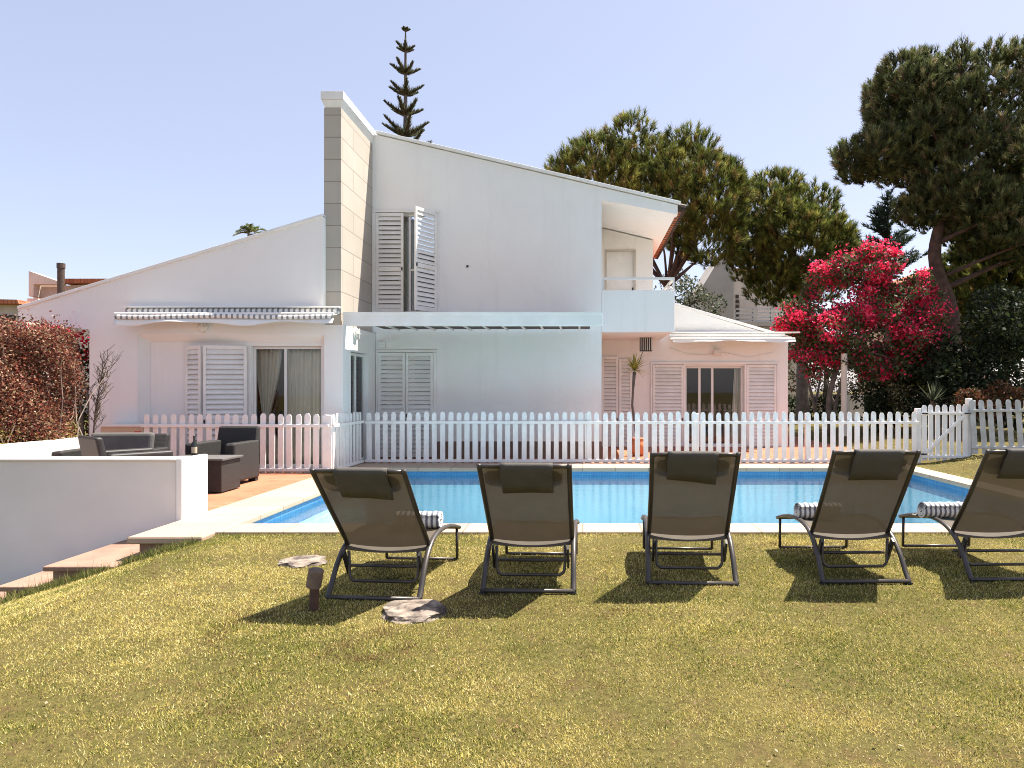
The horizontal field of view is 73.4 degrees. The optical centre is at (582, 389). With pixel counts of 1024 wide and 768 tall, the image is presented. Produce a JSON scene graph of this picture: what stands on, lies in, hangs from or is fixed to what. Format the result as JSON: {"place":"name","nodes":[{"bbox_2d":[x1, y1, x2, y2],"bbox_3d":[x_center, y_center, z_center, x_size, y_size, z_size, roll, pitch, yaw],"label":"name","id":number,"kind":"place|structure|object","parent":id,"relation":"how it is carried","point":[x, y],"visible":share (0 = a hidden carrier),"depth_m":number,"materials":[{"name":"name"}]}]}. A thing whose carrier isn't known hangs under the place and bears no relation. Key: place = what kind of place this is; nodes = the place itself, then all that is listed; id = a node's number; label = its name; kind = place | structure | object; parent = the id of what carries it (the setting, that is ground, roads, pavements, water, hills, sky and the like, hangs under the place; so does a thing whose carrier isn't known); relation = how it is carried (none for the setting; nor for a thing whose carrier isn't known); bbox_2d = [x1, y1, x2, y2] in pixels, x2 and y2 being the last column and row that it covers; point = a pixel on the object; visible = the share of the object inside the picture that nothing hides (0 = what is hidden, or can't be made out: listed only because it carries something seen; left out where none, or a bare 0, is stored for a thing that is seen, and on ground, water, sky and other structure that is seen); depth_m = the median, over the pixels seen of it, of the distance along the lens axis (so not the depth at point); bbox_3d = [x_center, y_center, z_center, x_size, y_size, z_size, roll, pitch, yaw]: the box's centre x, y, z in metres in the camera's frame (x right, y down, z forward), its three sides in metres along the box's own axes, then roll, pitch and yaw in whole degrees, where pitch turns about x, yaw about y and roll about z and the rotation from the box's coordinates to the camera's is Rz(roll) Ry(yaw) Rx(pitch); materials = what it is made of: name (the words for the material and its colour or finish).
{"place":"outdoors","nodes":[
{"label":"outdoors","id":0,"kind":"place"},
{"bbox_2d":[0,391,1023,767],"bbox_3d":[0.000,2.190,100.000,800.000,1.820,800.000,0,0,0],"label":"ground","id":1,"kind":"structure","parent":0,"point":[640,699],"depth_m":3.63,"materials":[{"name":"plant"}]},
{"bbox_2d":[0,571,52,595],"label":"garden step","id":2,"kind":"object","parent":1,"relation":"on","point":[10,587],"visible":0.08,"depth_m":6.72,"materials":[{"name":"stone"}]},
{"bbox_2d":[0,298,77,412],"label":"neighbour house","id":3,"kind":"structure","parent":1,"relation":"on","point":[8,307],"depth_m":38.00,"materials":[{"name":"paint"}]},
{"bbox_2d":[0,315,15,324],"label":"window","id":4,"kind":"structure","parent":3,"relation":"in","point":[6,316],"depth_m":37.94,"materials":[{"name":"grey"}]},
{"bbox_2d":[29,263,104,413],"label":"neighbour house","id":5,"kind":"structure","parent":1,"relation":"on","point":[41,286],"depth_m":41.60,"materials":[{"name":"paint"}]},
{"bbox_2d":[43,540,139,581],"bbox_3d":[-4.845,2.050,7.150,0.690,0.700,1.180,0,0,0],"label":"garden step","id":6,"kind":"object","parent":1,"relation":"on","point":[107,555],"visible":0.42,"depth_m":6.83,"materials":[{"name":"stone"}]},
{"bbox_2d":[0,454,207,584],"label":"garden wall","id":7,"kind":"structure","parent":1,"relation":"on","point":[54,509],"depth_m":7.75,"materials":[{"name":"grey paint"}]},
{"bbox_2d":[140,544,182,554],"bbox_3d":[-4.130,1.823,6.965,0.640,0.554,0.210,0,0,0],"label":"coping footing","id":8,"kind":"object","parent":1,"relation":"on","point":[143,547],"visible":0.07,"depth_m":6.86,"materials":[{"name":"stone"}]},
{"bbox_2d":[232,223,265,235],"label":"palm tree","id":9,"kind":"object","parent":1,"relation":"on","point":[249,228],"visible":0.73,"depth_m":29.86,"materials":[{"name":"green plant"}]},
{"bbox_2d":[278,555,326,567],"bbox_3d":[-2.433,1.492,5.921,0.407,0.060,0.382,0,0,-28],"label":"stepping stone","id":10,"kind":"object","parent":1,"relation":"on","point":[302,561],"visible":0.97,"depth_m":5.86,"materials":[{"name":"beige stone"}]},
{"bbox_2d":[306,567,323,611],"bbox_3d":[-1.809,1.379,4.616,0.119,0.345,0.107,0,0,0],"label":"path lamp","id":11,"kind":"object","parent":1,"relation":"on","point":[314,579],"visible":0.95,"depth_m":4.59,"materials":[{"name":"metal"}]},
{"bbox_2d":[309,467,460,600],"bbox_3d":[-1.459,1.015,5.301,0.713,0.980,1.478,0,0,4],"label":"sun lounger","id":12,"kind":"object","parent":1,"relation":"on","point":[375,510],"visible":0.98,"depth_m":4.90,"materials":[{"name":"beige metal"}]},
{"bbox_2d":[419,511,442,527],"bbox_3d":[-1.322,1.050,5.542,0.373,0.147,0.216,0,0,-2],"label":"rolled towel","id":13,"kind":"object","parent":12,"relation":"on","point":[432,519],"visible":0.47,"depth_m":5.45,"materials":[{"name":"white fabric"}]},
{"bbox_2d":[381,26,432,219],"bbox_3d":[-8.760,-8.286,33.920,3.107,19.572,3.232,0,0,0],"label":"norfolk pine","id":14,"kind":"object","parent":1,"relation":"on","point":[406,112],"visible":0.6,"depth_m":33.79,"materials":[{"name":"green plant"}]},
{"bbox_2d":[382,599,446,623],"bbox_3d":[-1.130,1.496,4.598,0.450,0.082,0.441,0,0,0],"label":"stepping stone","id":15,"kind":"object","parent":1,"relation":"on","point":[413,611],"visible":0.86,"depth_m":4.54,"materials":[{"name":"beige stone"}]},
{"bbox_2d":[0,530,948,603],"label":"edge grass","id":16,"kind":"structure","parent":1,"relation":"on","point":[80,576],"depth_m":6.47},
{"bbox_2d":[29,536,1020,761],"bbox_3d":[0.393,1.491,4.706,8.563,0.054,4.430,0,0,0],"label":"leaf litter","id":17,"kind":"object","parent":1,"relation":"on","point":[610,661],"visible":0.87,"depth_m":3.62,"materials":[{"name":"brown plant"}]},
{"bbox_2d":[476,462,579,594],"bbox_3d":[-0.388,1.005,5.467,0.713,0.990,1.467,0,0,2],"label":"sun lounger","id":18,"kind":"object","parent":1,"relation":"on","point":[528,504],"visible":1,"depth_m":5.05,"materials":[{"name":"black fabric"}]},
{"bbox_2d":[127,463,972,543],"bbox_3d":[0.924,1.508,10.235,10.948,0.073,6.850,0,0,0],"label":"pool coping","id":19,"kind":"object","parent":1,"relation":"on","point":[207,524],"visible":0.57,"depth_m":8.31,"materials":[{"name":"stone"}]},
{"bbox_2d":[214,463,948,534],"bbox_3d":[1.285,1.508,10.365,10.230,0.075,6.590,0,0,0],"label":"pool coping","id":20,"kind":"object","parent":1,"relation":"on","point":[582,528],"visible":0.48,"depth_m":7.39,"materials":[{"name":"stone"}]},
{"bbox_2d":[540,105,757,286],"bbox_3d":[2.558,-4.731,27.028,8.767,12.197,6.345,0,0,0],"label":"pine tree","id":21,"kind":"object","parent":1,"relation":"on","point":[663,172],"visible":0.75,"depth_m":25.52,"materials":[{"name":"green plant"}]},
{"bbox_2d":[641,451,740,585],"bbox_3d":[0.861,0.977,5.702,0.714,1.046,1.396,0,0,2],"label":"sun lounger","id":22,"kind":"object","parent":1,"relation":"on","point":[691,496],"visible":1,"depth_m":5.28,"materials":[{"name":"black fabric"}]},
{"bbox_2d":[654,269,727,315],"bbox_3d":[5.156,-2.213,33.123,3.668,7.430,4.383,0,0,0],"label":"broadleaf tree","id":23,"kind":"object","parent":1,"relation":"on","point":[691,301],"visible":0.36,"depth_m":32.51,"materials":[{"name":"green plant"}]},
{"bbox_2d":[687,256,796,393],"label":"neighbour house","id":24,"kind":"structure","parent":1,"relation":"on","point":[739,308],"depth_m":40.00,"materials":[{"name":"paint"}]},
{"bbox_2d":[736,295,738,319],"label":"grille window","id":25,"kind":"structure","parent":24,"relation":"in","point":[737,296],"depth_m":41.14,"materials":[{"name":"grey"}]},
{"bbox_2d":[740,299,756,319],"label":"balcony door","id":26,"kind":"structure","parent":24,"relation":"in","point":[744,303],"depth_m":41.15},
{"bbox_2d":[723,163,865,419],"bbox_3d":[8.929,-3.890,28.967,6.158,11.045,6.410,0,0,0],"label":"pine tree","id":27,"kind":"object","parent":1,"relation":"on","point":[794,213],"visible":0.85,"depth_m":27.63,"materials":[{"name":"green plant"}]},
{"bbox_2d":[788,341,821,413],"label":"young tree","id":28,"kind":"object","parent":1,"relation":"on","point":[814,402],"visible":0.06,"depth_m":23.98,"materials":[{"name":"brown plant"}]},
{"bbox_2d":[788,394,864,412],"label":"wall","id":29,"kind":"structure","parent":1,"relation":"on","point":[793,395],"depth_m":38.00,"materials":[{"name":"white paint"}]},
{"bbox_2d":[788,344,882,410],"bbox_3d":[13.925,-0.809,36.090,7.403,4.631,4.130,0,0,0],"label":"broadleaf tree","id":30,"kind":"object","parent":1,"relation":"on","point":[824,389],"visible":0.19,"depth_m":35.95,"materials":[{"name":"green plant"}]},
{"bbox_2d":[824,327,862,413],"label":"young tree","id":31,"kind":"object","parent":1,"relation":"on","point":[835,403],"visible":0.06,"depth_m":23.97,"materials":[{"name":"brown plant"}]},
{"bbox_2d":[841,353,846,435],"bbox_3d":[7.360,0.146,19.200,0.170,2.318,0.170,0,0,0],"label":"garden post","id":32,"kind":"object","parent":1,"relation":"on","point":[843,388],"visible":0.76,"depth_m":19.12,"materials":[{"name":"grey wood"}]},
{"bbox_2d":[776,449,920,584],"bbox_3d":[2.180,0.973,5.759,0.714,1.054,1.384,0,0,-1],"label":"sun lounger","id":33,"kind":"object","parent":1,"relation":"on","point":[863,492],"visible":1,"depth_m":5.34,"materials":[{"name":"fabric"}]},
{"bbox_2d":[793,503,817,518],"bbox_3d":[2.038,1.050,5.952,0.393,0.147,0.216,0,0,-3],"label":"rolled towel","id":34,"kind":"object","parent":33,"relation":"on","point":[805,510],"visible":0.45,"depth_m":5.85,"materials":[{"name":"white fabric"}]},
{"bbox_2d":[847,395,863,420],"bbox_3d":[11.259,0.860,28.250,0.591,1.280,0.700,0,0,0],"label":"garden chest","id":35,"kind":"object","parent":1,"relation":"on","point":[851,405],"visible":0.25,"depth_m":28.00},
{"bbox_2d":[788,394,938,418],"bbox_3d":[12.350,0.984,29.986,9.570,1.644,2.093,0,0,0],"label":"hedge","id":36,"kind":"object","parent":1,"relation":"on","point":[791,401],"visible":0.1,"depth_m":29.69,"materials":[{"name":"green plant"}]},
{"bbox_2d":[770,236,958,435],"bbox_3d":[8.222,-1.499,20.122,5.664,5.741,3.651,0,0,0],"label":"bougainvillea tree","id":37,"kind":"object","parent":1,"relation":"on","point":[821,344],"visible":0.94,"depth_m":19.48,"materials":[{"name":"red plant"}]},
{"bbox_2d":[848,276,932,411],"bbox_3d":[15.425,-2.121,34.137,5.454,7.248,3.712,0,0,0],"label":"broadleaf tree","id":38,"kind":"object","parent":1,"relation":"on","point":[894,310],"visible":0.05,"depth_m":33.83,"materials":[{"name":"green plant"}]},
{"bbox_2d":[860,188,928,396],"bbox_3d":[14.009,-3.855,30.906,3.437,10.710,3.251,0,0,0],"label":"conifer tree","id":39,"kind":"object","parent":1,"relation":"on","point":[882,226],"visible":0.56,"depth_m":30.78,"materials":[{"name":"green plant"}]},
{"bbox_2d":[850,351,947,432],"bbox_3d":[9.593,0.005,20.591,3.063,2.648,2.464,0,0,0],"label":"bush","id":40,"kind":"object","parent":1,"relation":"on","point":[878,397],"visible":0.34,"depth_m":20.31,"materials":[{"name":"green plant"}]},
{"bbox_2d":[914,408,920,462],"bbox_3d":[6.811,0.940,13.870,0.100,1.120,0.100,0,0,0],"label":"gate post","id":41,"kind":"object","parent":1,"relation":"on","point":[917,411],"visible":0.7,"depth_m":13.82,"materials":[{"name":"white paint"}]},
{"bbox_2d":[921,404,970,460],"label":"picket gate","id":42,"kind":"structure","parent":41,"relation":"attached to","point":[951,413],"depth_m":13.80,"materials":[{"name":"white paint"}]},
{"bbox_2d":[860,265,984,407],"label":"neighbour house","id":43,"kind":"structure","parent":1,"relation":"on","point":[899,314],"depth_m":47.17,"materials":[{"name":"paint"}]},
{"bbox_2d":[825,33,1023,427],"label":"pine tree","id":44,"kind":"object","parent":1,"relation":"on","point":[928,124],"visible":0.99,"depth_m":22.01,"materials":[{"name":"green plant"}]},
{"bbox_2d":[909,352,961,394],"bbox_3d":[10.074,-0.464,19.509,1.375,1.317,1.274,0,0,0],"label":"bush","id":45,"kind":"object","parent":1,"relation":"on","point":[923,386],"visible":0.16,"depth_m":19.36,"materials":[{"name":"green plant"}]},
{"bbox_2d":[918,380,953,437],"bbox_3d":[9.284,0.606,17.992,1.172,1.787,1.201,0,0,-24],"label":"yucca","id":46,"kind":"object","parent":1,"relation":"on","point":[933,398],"visible":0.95,"depth_m":17.93,"materials":[{"name":"green plant"}]},
{"bbox_2d":[898,449,1023,582],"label":"sun lounger","id":47,"kind":"object","parent":1,"relation":"on","point":[992,506],"visible":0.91,"depth_m":5.46,"materials":[{"name":"black fabric"}]},
{"bbox_2d":[912,502,962,517],"bbox_3d":[3.138,1.050,5.992,0.393,0.147,0.216,0,0,-2],"label":"rolled towel","id":48,"kind":"object","parent":47,"relation":"on","point":[938,509],"visible":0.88,"depth_m":5.89,"materials":[{"name":"white fabric"}]},
{"bbox_2d":[901,282,1023,430],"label":"bush","id":49,"kind":"object","parent":1,"relation":"on","point":[975,369],"visible":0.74,"depth_m":18.61,"materials":[{"name":"green plant"}]},
{"bbox_2d":[965,398,971,455],"bbox_3d":[7.846,0.840,13.870,0.100,1.320,0.100,0,0,0],"label":"gate post","id":50,"kind":"object","parent":1,"relation":"on","point":[967,400],"visible":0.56,"depth_m":13.82,"materials":[{"name":"white paint"}]},
{"bbox_2d":[928,239,1023,421],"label":"pine tree","id":51,"kind":"object","parent":1,"relation":"on","point":[963,292],"visible":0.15,"depth_m":26.31,"materials":[{"name":"green plant"}]},
{"bbox_2d":[948,379,1023,420],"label":"bush","id":52,"kind":"object","parent":1,"relation":"on","point":[976,396],"visible":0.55,"depth_m":17.24,"materials":[{"name":"brown plant"}]},
{"bbox_2d":[963,344,1023,385],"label":"broadleaf tree","id":53,"kind":"object","parent":1,"relation":"on","point":[1000,365],"visible":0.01,"depth_m":32.96,"materials":[{"name":"green plant"}]},
{"bbox_2d":[969,399,1023,453],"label":"picket fence","id":54,"kind":"object","parent":1,"relation":"on","point":[998,410],"visible":0.92,"depth_m":13.62,"materials":[{"name":"paint"}]},
{"bbox_2d":[0,0,1023,390],"label":"sky","id":55,"kind":"structure","parent":0,"point":[135,134],"materials":[{"name":"blue"}]},
{"bbox_2d":[208,435,917,510],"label":"terrace paving","id":56,"kind":"structure","parent":0,"point":[264,483],"depth_m":11.66,"materials":[{"name":"ceramic"}]},
{"bbox_2d":[0,437,79,455],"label":"boundary wall","id":57,"kind":"structure","parent":56,"relation":"on","point":[41,448],"depth_m":9.80,"materials":[{"name":"white paint"}]},
{"bbox_2d":[0,309,110,444],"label":"red hedge","id":58,"kind":"object","parent":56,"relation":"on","point":[28,412],"visible":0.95,"depth_m":10.16,"materials":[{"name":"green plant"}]},
{"bbox_2d":[21,321,89,439],"bbox_3d":[-9.913,0.109,12.982,1.785,2.944,2.027,0,0,0],"label":"bougainvillea bush","id":59,"kind":"object","parent":56,"relation":"on","point":[84,417],"visible":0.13,"depth_m":13.18,"materials":[{"name":"plant"}]},
{"bbox_2d":[84,344,122,432],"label":"bare sapling","id":60,"kind":"object","parent":56,"relation":"on","point":[98,402],"visible":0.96,"depth_m":11.59,"materials":[{"name":"brown plant"}]},
{"bbox_2d":[51,432,169,455],"bbox_3d":[-6.984,1.069,10.207,1.254,0.830,0.885,0,0,-4],"label":"sofa","id":61,"kind":"object","parent":56,"relation":"on","point":[132,440],"visible":0.23,"depth_m":10.34,"materials":[{"name":"black wicker"}]},
{"bbox_2d":[97,424,152,432],"bbox_3d":[-8.412,1.061,12.625,0.831,0.846,0.410,0,0,0],"label":"beige cabinet","id":62,"kind":"object","parent":56,"relation":"on","point":[114,428],"visible":0.27,"depth_m":12.45,"materials":[{"name":"white paint"}]},
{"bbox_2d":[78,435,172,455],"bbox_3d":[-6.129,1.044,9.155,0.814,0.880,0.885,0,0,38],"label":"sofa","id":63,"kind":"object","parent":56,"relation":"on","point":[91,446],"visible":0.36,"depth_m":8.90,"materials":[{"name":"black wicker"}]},
{"bbox_2d":[180,455,242,492],"bbox_3d":[-5.575,1.228,10.015,0.910,0.485,0.610,0,0,0],"label":"table","id":64,"kind":"object","parent":56,"relation":"on","point":[223,473],"visible":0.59,"depth_m":9.82,"materials":[{"name":"black wicker"}]},
{"bbox_2d":[191,435,196,455],"bbox_3d":[-5.657,0.827,9.950,0.075,0.315,0.075,0,0,0],"label":"wine bottle","id":65,"kind":"object","parent":64,"relation":"on","point":[193,448],"visible":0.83,"depth_m":9.92,"materials":[{"name":"black glass"}]},
{"bbox_2d":[185,426,259,480],"bbox_3d":[-5.697,1.044,10.907,0.792,0.880,0.885,0,0,3],"label":"armchair","id":66,"kind":"object","parent":56,"relation":"on","point":[238,440],"visible":0.59,"depth_m":11.02,"materials":[{"name":"black wicker"}]},
{"bbox_2d":[141,413,328,472],"bbox_3d":[-6.195,0.956,12.233,3.350,1.066,0.144,0,0,0],"label":"picket fence","id":67,"kind":"object","parent":56,"relation":"on","point":[164,425],"visible":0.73,"depth_m":12.20,"materials":[{"name":"white paint"}]},
{"bbox_2d":[327,412,363,468],"bbox_3d":[-4.473,0.956,12.941,0.144,1.067,1.520,0,0,2],"label":"picket fence","id":68,"kind":"object","parent":56,"relation":"on","point":[343,424],"visible":0.8,"depth_m":12.71,"materials":[{"name":"white paint"}]},
{"bbox_2d":[17,91,791,467],"bbox_3d":[-2.600,-2.080,17.864,16.040,7.160,10.272,0,0,0],"label":"villa","id":69,"kind":"object","parent":56,"relation":"on","point":[511,237],"visible":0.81,"depth_m":14.90,"materials":[{"name":"white paint"}]},
{"bbox_2d":[195,323,209,333],"bbox_3d":[-7.125,-1.167,12.804,0.240,0.240,0.088,0,0,0],"label":"wall lamp","id":70,"kind":"object","parent":69,"relation":"attached to","point":[203,328],"visible":0.8,"depth_m":12.79,"materials":[{"name":"white glass"}]},
{"bbox_2d":[113,306,340,325],"bbox_3d":[-6.543,-1.354,12.617,4.021,0.402,0.462,0,0,0],"label":"awning","id":71,"kind":"object","parent":69,"relation":"attached to","point":[144,315],"visible":1,"depth_m":12.45,"materials":[{"name":"fabric"}]},
{"bbox_2d":[257,350,281,463],"bbox_3d":[-6.135,0.335,13.318,0.534,2.230,0.098,0,0,0],"label":"curtain","id":72,"kind":"object","parent":69,"relation":"hanging from","point":[268,366],"visible":0.73,"depth_m":13.30,"materials":[{"name":"fabric"}]},
{"bbox_2d":[253,346,320,466],"bbox_3d":[-5.645,0.325,13.130,1.346,2.306,0.070,0,0,0],"label":"sliding door","id":73,"kind":"structure","parent":69,"relation":"in","point":[255,348],"depth_m":13.10,"materials":[{"name":"white metal"}]},
{"bbox_2d":[283,350,320,463],"bbox_3d":[-5.487,0.335,13.338,0.769,2.230,0.097,0,0,0],"label":"curtain","id":74,"kind":"object","parent":69,"relation":"hanging from","point":[304,382],"visible":0.55,"depth_m":13.33,"materials":[{"name":"fabric"}]},
{"bbox_2d":[353,328,359,339],"bbox_3d":[-4.464,-1.112,13.550,0.088,0.240,0.240,0,0,0],"label":"wall lamp","id":75,"kind":"object","parent":69,"relation":"attached to","point":[356,332],"visible":1,"depth_m":13.49,"materials":[{"name":"white glass"}]},
{"bbox_2d":[351,353,364,462],"bbox_3d":[-4.630,0.365,13.860,0.060,2.210,1.120,0,0,0],"label":"side door","id":76,"kind":"structure","parent":69,"relation":"in","point":[357,360],"depth_m":14.13,"materials":[{"name":"white metal"}]},
{"bbox_2d":[372,210,439,311],"bbox_3d":[-3.845,-2.760,14.890,1.470,2.320,0.060,0,0,0],"label":"window frame","id":77,"kind":"structure","parent":69,"relation":"in","point":[374,212],"depth_m":14.86,"materials":[{"name":"white paint"}]},
{"bbox_2d":[379,214,433,311],"bbox_3d":[-3.815,-2.770,15.020,1.286,2.176,0.070,0,0,0],"label":"window","id":78,"kind":"structure","parent":69,"relation":"in","point":[410,216],"depth_m":14.99,"materials":[{"name":"white metal"}]},
{"bbox_2d":[399,219,416,310],"bbox_3d":[-3.900,-2.750,15.247,0.401,2.100,0.097,0,0,0],"label":"curtain","id":79,"kind":"object","parent":69,"relation":"hanging from","point":[406,264],"visible":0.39,"depth_m":15.24,"materials":[{"name":"fabric"}]},
{"bbox_2d":[343,312,602,330],"bbox_3d":[-2.075,-1.340,13.842,4.920,0.256,1.865,0,0,0],"label":"pergola","id":80,"kind":"object","parent":69,"relation":"attached to","point":[452,321],"visible":1,"depth_m":12.93,"materials":[{"name":"white paint"}]},
{"bbox_2d":[605,250,635,289],"bbox_3d":[0.984,-2.550,17.740,0.808,2.156,0.120,0,0,0],"label":"balcony door","id":81,"kind":"structure","parent":69,"relation":"in","point":[618,263],"depth_m":17.76,"materials":[{"name":"white paint"}]},
{"bbox_2d":[640,337,651,358],"bbox_3d":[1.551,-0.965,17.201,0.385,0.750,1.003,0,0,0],"label":"vent","id":82,"kind":"object","parent":69,"relation":"hanging from","point":[645,344],"visible":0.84,"depth_m":16.75,"materials":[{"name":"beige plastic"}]},
{"bbox_2d":[686,366,742,445],"bbox_3d":[3.424,0.425,17.840,1.532,2.086,0.070,0,0,0],"label":"sliding door","id":83,"kind":"structure","parent":69,"relation":"in","point":[699,367],"depth_m":17.81,"materials":[{"name":"white metal"}]},
{"bbox_2d":[713,349,720,355],"bbox_3d":[3.465,-0.955,17.588,0.180,0.152,0.228,0,0,0],"label":"floodlight","id":84,"kind":"object","parent":69,"relation":"attached to","point":[716,352],"visible":1,"depth_m":17.51,"materials":[{"name":"white paint"}]},
{"bbox_2d":[669,332,799,342],"bbox_3d":[3.908,-1.320,17.218,3.388,0.335,0.961,0,0,0],"label":"awning","id":85,"kind":"object","parent":69,"relation":"attached to","point":[687,337],"visible":0.99,"depth_m":17.52,"materials":[{"name":"white fabric"}]},
{"bbox_2d":[731,368,739,442],"bbox_3d":[4.119,0.425,18.098,0.386,2.050,0.098,0,0,0],"label":"curtain","id":86,"kind":"object","parent":69,"relation":"hanging from","point":[736,398],"visible":0.45,"depth_m":18.09,"materials":[{"name":"fabric"}]},
{"bbox_2d":[623,353,650,455],"bbox_3d":[1.193,0.309,15.332,0.863,2.350,0.879,0,0,0],"label":"potted yucca","id":87,"kind":"object","parent":56,"relation":"on","point":[634,366],"visible":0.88,"depth_m":15.26,"materials":[{"name":"plant"}]},
{"bbox_2d":[365,411,918,462],"bbox_3d":[1.198,0.965,13.793,11.155,1.050,0.144,0,0,0],"label":"picket fence","id":88,"kind":"object","parent":56,"relation":"on","point":[695,422],"visible":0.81,"depth_m":13.76,"materials":[{"name":"white paint"}]},
{"bbox_2d":[266,475,965,523],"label":"pool water","id":89,"kind":"structure","parent":0,"point":[738,482],"depth_m":11.27,"materials":[{"name":"blue liquid"}]},
{"bbox_2d":[298,485,956,523],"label":"pool floor","id":90,"kind":"structure","parent":0,"point":[767,514],"depth_m":12.90,"materials":[{"name":"blue tile"}]},
{"bbox_2d":[305,512,334,523],"bbox_3d":[-3.154,2.374,9.091,1.348,1.048,3.218,0,0,0],"label":"pool step","id":91,"kind":"object","parent":90,"relation":"on","point":[322,519],"depth_m":9.65,"materials":[{"name":"tile"}]},
{"bbox_2d":[252,471,968,523],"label":"pool tile wall","id":92,"kind":"structure","parent":90,"relation":"on","point":[292,519],"depth_m":12.90,"materials":[{"name":"blue tile"}]},
{"bbox_2d":[885,378,914,411],"bbox_3d":[9.158,0.160,19.737,0.811,1.033,0.845,0,0,0],"label":"bush","id":93,"kind":"object","parent":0,"point":[895,388],"visible":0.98,"depth_m":19.70,"materials":[{"name":"green plant"}]}
]}

